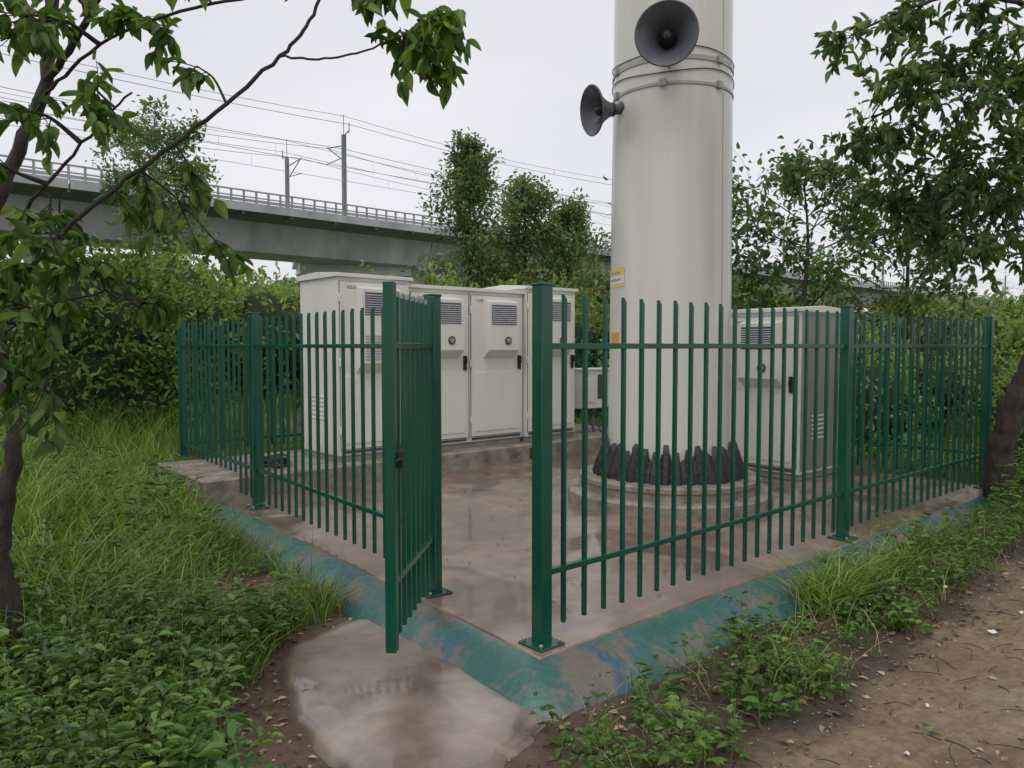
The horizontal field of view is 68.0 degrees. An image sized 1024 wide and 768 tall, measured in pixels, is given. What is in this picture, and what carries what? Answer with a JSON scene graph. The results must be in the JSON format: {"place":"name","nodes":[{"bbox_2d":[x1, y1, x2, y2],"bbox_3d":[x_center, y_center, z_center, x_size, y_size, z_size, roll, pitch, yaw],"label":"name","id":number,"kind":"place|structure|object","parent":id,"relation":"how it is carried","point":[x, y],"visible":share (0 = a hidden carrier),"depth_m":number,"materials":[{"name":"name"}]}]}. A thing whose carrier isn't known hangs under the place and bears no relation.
{"place":"outdoors","nodes":[
{"label":"outdoors","id":0,"kind":"place"},
{"bbox_2d":[264,454,286,467],"bbox_3d":[-2.552,0.826,8.087,0.364,0.122,0.365,0,3,0],"label":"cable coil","id":1,"kind":"object","parent":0,"point":[278,461],"visible":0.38,"depth_m":8.00,"materials":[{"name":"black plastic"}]},
{"bbox_2d":[157,424,607,512],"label":"concrete equipment plinth","id":2,"kind":"structure","parent":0,"point":[479,457],"depth_m":8.34,"materials":[{"name":"grey concrete"}]},
{"bbox_2d":[0,387,1023,767],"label":"grass","id":3,"kind":"structure","parent":0,"point":[26,515],"depth_m":5.12,"materials":[{"name":"green plant"}]},
{"bbox_2d":[0,0,1023,320],"label":"sky","id":4,"kind":"structure","parent":0,"point":[531,72],"materials":[{"name":"white"}]},
{"bbox_2d":[3,390,1023,767],"bbox_3d":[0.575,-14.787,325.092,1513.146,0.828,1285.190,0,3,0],"label":"ground","id":5,"kind":"structure","parent":0,"point":[875,742],"depth_m":3.57,"materials":[{"name":"soil"}]},
{"bbox_2d":[0,221,249,441],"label":"dark shrub thicket","id":6,"kind":"object","parent":5,"relation":"on","point":[109,348],"visible":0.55,"depth_m":10.20,"materials":[{"name":"green plant"}]},
{"bbox_2d":[85,94,223,270],"bbox_3d":[-14.125,-5.431,29.750,5.160,10.880,5.112,0,3,0],"label":"poplar tree","id":7,"kind":"object","parent":5,"relation":"on","point":[152,137],"visible":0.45,"depth_m":29.04,"materials":[{"name":"green plant"}]},
{"bbox_2d":[0,429,311,767],"bbox_3d":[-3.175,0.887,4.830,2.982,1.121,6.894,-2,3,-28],"label":"broadleaf weeds","id":8,"kind":"object","parent":5,"relation":"on","point":[211,751],"visible":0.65,"depth_m":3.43,"materials":[{"name":"green plant"}]},
{"bbox_2d":[0,0,480,685],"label":"overhanging mulberry tree","id":9,"kind":"object","parent":5,"relation":"on","point":[426,46],"visible":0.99,"depth_m":2.96,"materials":[{"name":"green plant"}]},
{"bbox_2d":[292,262,464,284],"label":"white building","id":10,"kind":"structure","parent":5,"relation":"on","point":[378,270],"depth_m":73.32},
{"bbox_2d":[280,619,546,767],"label":"concrete ramp","id":11,"kind":"structure","parent":5,"relation":"on","point":[366,700],"depth_m":3.40,"materials":[{"name":"grey concrete"}]},
{"bbox_2d":[7,238,878,421],"bbox_3d":[-2.404,-0.806,15.655,19.159,4.390,8.383,0,3,0],"label":"light shrub thicket","id":12,"kind":"object","parent":5,"relation":"on","point":[265,304],"visible":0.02,"depth_m":13.33,"materials":[{"name":"green plant"}]},
{"bbox_2d":[397,127,531,287],"bbox_3d":[-1.953,-4.578,27.783,4.197,9.372,4.078,-2,3,-33],"label":"poplar tree","id":13,"kind":"object","parent":5,"relation":"on","point":[468,175],"visible":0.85,"depth_m":27.32,"materials":[{"name":"green plant"}]},
{"bbox_2d":[0,45,1023,309],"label":"railway viaduct","id":14,"kind":"object","parent":5,"relation":"on","point":[248,227],"visible":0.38,"depth_m":64.60,"materials":[{"name":"concrete"}]},
{"bbox_2d":[0,235,1023,363],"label":"distance shrubs","id":15,"kind":"object","parent":5,"relation":"on","point":[1009,326],"visible":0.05,"depth_m":23.48,"materials":[{"name":"green plant"}]},
{"bbox_2d":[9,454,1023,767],"bbox_3d":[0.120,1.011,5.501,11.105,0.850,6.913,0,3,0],"label":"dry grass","id":16,"kind":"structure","parent":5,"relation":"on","point":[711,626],"depth_m":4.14,"materials":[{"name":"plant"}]},
{"bbox_2d":[25,251,1013,341],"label":"distant tree line","id":17,"kind":"object","parent":5,"relation":"on","point":[603,288],"depth_m":46.93,"materials":[{"name":"green plant"}]},
{"bbox_2d":[451,169,595,285],"bbox_3d":[0.400,-4.074,28.976,5.385,8.247,4.920,0,3,0],"label":"poplar tree","id":18,"kind":"object","parent":5,"relation":"on","point":[527,189],"visible":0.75,"depth_m":28.19,"materials":[{"name":"green plant"}]},
{"bbox_2d":[514,186,610,308],"bbox_3d":[1.988,-3.826,29.625,4.437,7.686,3.308,-2,3,-34],"label":"poplar tree","id":19,"kind":"object","parent":5,"relation":"on","point":[575,211],"visible":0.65,"depth_m":29.32,"materials":[{"name":"green plant"}]},
{"bbox_2d":[120,536,1023,767],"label":"leaf litter","id":20,"kind":"object","parent":5,"relation":"on","point":[621,727],"visible":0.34,"depth_m":3.69,"materials":[{"name":"brown plant"}]},
{"bbox_2d":[155,471,1019,721],"bbox_3d":[0.590,1.187,8.450,7.390,0.207,7.459,-2,4,-39],"label":"painted concrete border","id":21,"kind":"object","parent":5,"relation":"on","point":[507,671],"visible":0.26,"depth_m":4.11,"materials":[{"name":"teal paint"}]},
{"bbox_2d":[225,452,982,658],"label":"concrete slab","id":22,"kind":"structure","parent":5,"relation":"on","point":[483,508],"depth_m":5.74,"materials":[{"name":"grey concrete"}]},
{"bbox_2d":[296,272,412,462],"bbox_3d":[-1.797,-0.217,8.860,0.985,2.110,1.100,-2,4,-41],"label":"equipment cabinet","id":23,"kind":"object","parent":22,"relation":"on","point":[328,292],"visible":0.48,"depth_m":8.43,"materials":[{"name":"metal"}]},
{"bbox_2d":[409,284,525,450],"bbox_3d":[-0.773,-0.228,9.778,1.850,2.040,1.050,-2,4,-41],"label":"equipment cabinet","id":24,"kind":"object","parent":22,"relation":"on","point":[481,366],"visible":0.68,"depth_m":9.56,"materials":[{"name":"metal"}]},
{"bbox_2d":[484,285,577,441],"bbox_3d":[0.285,-0.307,10.656,0.980,2.110,1.100,-2,4,-41],"label":"equipment cabinet","id":25,"kind":"object","parent":22,"relation":"on","point":[527,370],"visible":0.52,"depth_m":10.30,"materials":[{"name":"metal"}]},
{"bbox_2d":[174,282,994,652],"bbox_3d":[0.585,0.175,8.404,6.877,1.809,6.600,-2,4,-41],"label":"metal picket fence","id":26,"kind":"object","parent":22,"relation":"on","point":[192,378],"visible":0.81,"depth_m":5.63,"materials":[{"name":"green metal"}]},
{"bbox_2d":[383,281,436,652],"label":"open gate","id":27,"kind":"structure","parent":26,"relation":"attached to","point":[409,438],"depth_m":3.92,"materials":[{"name":"green metal"}]},
{"bbox_2d":[574,368,608,432],"bbox_3d":[1.155,0.240,11.376,0.600,0.954,0.390,-2,4,-41],"label":"outdoor power unit","id":28,"kind":"object","parent":22,"relation":"on","point":[594,388],"visible":0.57,"depth_m":11.21,"materials":[{"name":"paint"}]},
{"bbox_2d":[445,495,799,600],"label":"fallen leaves on slab","id":29,"kind":"object","parent":22,"relation":"on","point":[527,549],"visible":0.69,"depth_m":5.54,"materials":[{"name":"brown plant"}]},
{"bbox_2d":[568,0,773,519],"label":"monopole tower","id":30,"kind":"structure","parent":22,"relation":"on","point":[671,217],"depth_m":6.90,"materials":[{"name":"metal"}]},
{"bbox_2d":[580,84,623,135],"bbox_3d":[0.896,-2.533,7.030,0.499,0.453,0.428,0,3,0],"label":"horn loudspeaker","id":31,"kind":"object","parent":30,"relation":"attached to","point":[597,109],"visible":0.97,"depth_m":7.10,"materials":[{"name":"black plastic"}]},
{"bbox_2d":[634,0,698,68],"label":"horn loudspeaker","id":32,"kind":"object","parent":30,"relation":"attached to","point":[666,33],"visible":1,"depth_m":6.35,"materials":[{"name":"black plastic"}]},
{"bbox_2d":[731,306,840,480],"bbox_3d":[3.153,0.075,8.924,1.100,1.950,0.960,-2,4,-41],"label":"equipment cabinet","id":33,"kind":"object","parent":22,"relation":"on","point":[740,380],"visible":0.47,"depth_m":8.57,"materials":[{"name":"metal"}]},
{"bbox_2d":[222,536,1023,767],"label":"pebbles","id":34,"kind":"object","parent":5,"relation":"on","point":[864,696],"visible":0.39,"depth_m":3.61,"materials":[{"name":"stone"}]},
{"bbox_2d":[225,545,1023,767],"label":"fallen twigs","id":35,"kind":"object","parent":5,"relation":"on","point":[822,688],"visible":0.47,"depth_m":3.67,"materials":[{"name":"plant"}]},
{"bbox_2d":[241,587,1023,757],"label":"paper scraps","id":36,"kind":"object","parent":5,"relation":"on","point":[990,631],"visible":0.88,"depth_m":3.67,"materials":[{"name":"white paper"}]},
{"bbox_2d":[603,156,774,269],"bbox_3d":[3.729,-2.142,16.709,3.549,5.612,3.719,0,3,0],"label":"mulberry tree","id":37,"kind":"object","parent":5,"relation":"on","point":[735,239],"visible":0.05,"depth_m":16.09,"materials":[{"name":"green plant"}]},
{"bbox_2d":[530,455,1023,767],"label":"leafy weeds","id":38,"kind":"object","parent":5,"relation":"on","point":[696,746],"visible":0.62,"depth_m":3.59,"materials":[{"name":"green plant"}]},
{"bbox_2d":[732,91,957,321],"bbox_3d":[5.646,-2.057,14.987,4.144,5.614,5.054,-3,4,-42],"label":"mulberry tree","id":39,"kind":"object","parent":5,"relation":"on","point":[825,172],"visible":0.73,"depth_m":14.51,"materials":[{"name":"green plant"}]},
{"bbox_2d":[777,630,947,767],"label":"leafy weeds","id":40,"kind":"object","parent":5,"relation":"on","point":[928,724],"visible":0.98,"depth_m":3.26,"materials":[{"name":"green plant"}]},
{"bbox_2d":[768,161,1023,348],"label":"mulberry tree","id":41,"kind":"object","parent":5,"relation":"on","point":[906,302],"visible":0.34,"depth_m":15.51,"materials":[{"name":"green plant"}]},
{"bbox_2d":[775,296,1023,459],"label":"hedge shrubs","id":42,"kind":"object","parent":5,"relation":"on","point":[1001,367],"visible":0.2,"depth_m":11.67,"materials":[{"name":"green plant"}]},
{"bbox_2d":[810,0,1023,506],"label":"leafy broadleaf tree","id":43,"kind":"object","parent":5,"relation":"on","point":[997,201],"visible":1,"depth_m":5.86,"materials":[{"name":"green plant"}]},
{"bbox_2d":[843,474,1023,609],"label":"leafy weeds","id":44,"kind":"object","parent":5,"relation":"on","point":[960,538],"visible":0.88,"depth_m":5.55,"materials":[{"name":"green plant"}]},
{"bbox_2d":[849,495,1021,618],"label":"white flower heads","id":45,"kind":"object","parent":5,"relation":"on","point":[931,578],"visible":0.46,"depth_m":4.82,"materials":[{"name":"white plant"}]},
{"bbox_2d":[872,433,1023,511],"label":"leafy weeds","id":46,"kind":"object","parent":5,"relation":"on","point":[1016,476],"visible":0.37,"depth_m":8.60,"materials":[{"name":"green plant"}]},
{"bbox_2d":[967,365,1023,466],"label":"roadside shrubs","id":47,"kind":"object","parent":5,"relation":"on","point":[1003,389],"visible":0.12,"depth_m":10.50,"materials":[{"name":"green plant"}]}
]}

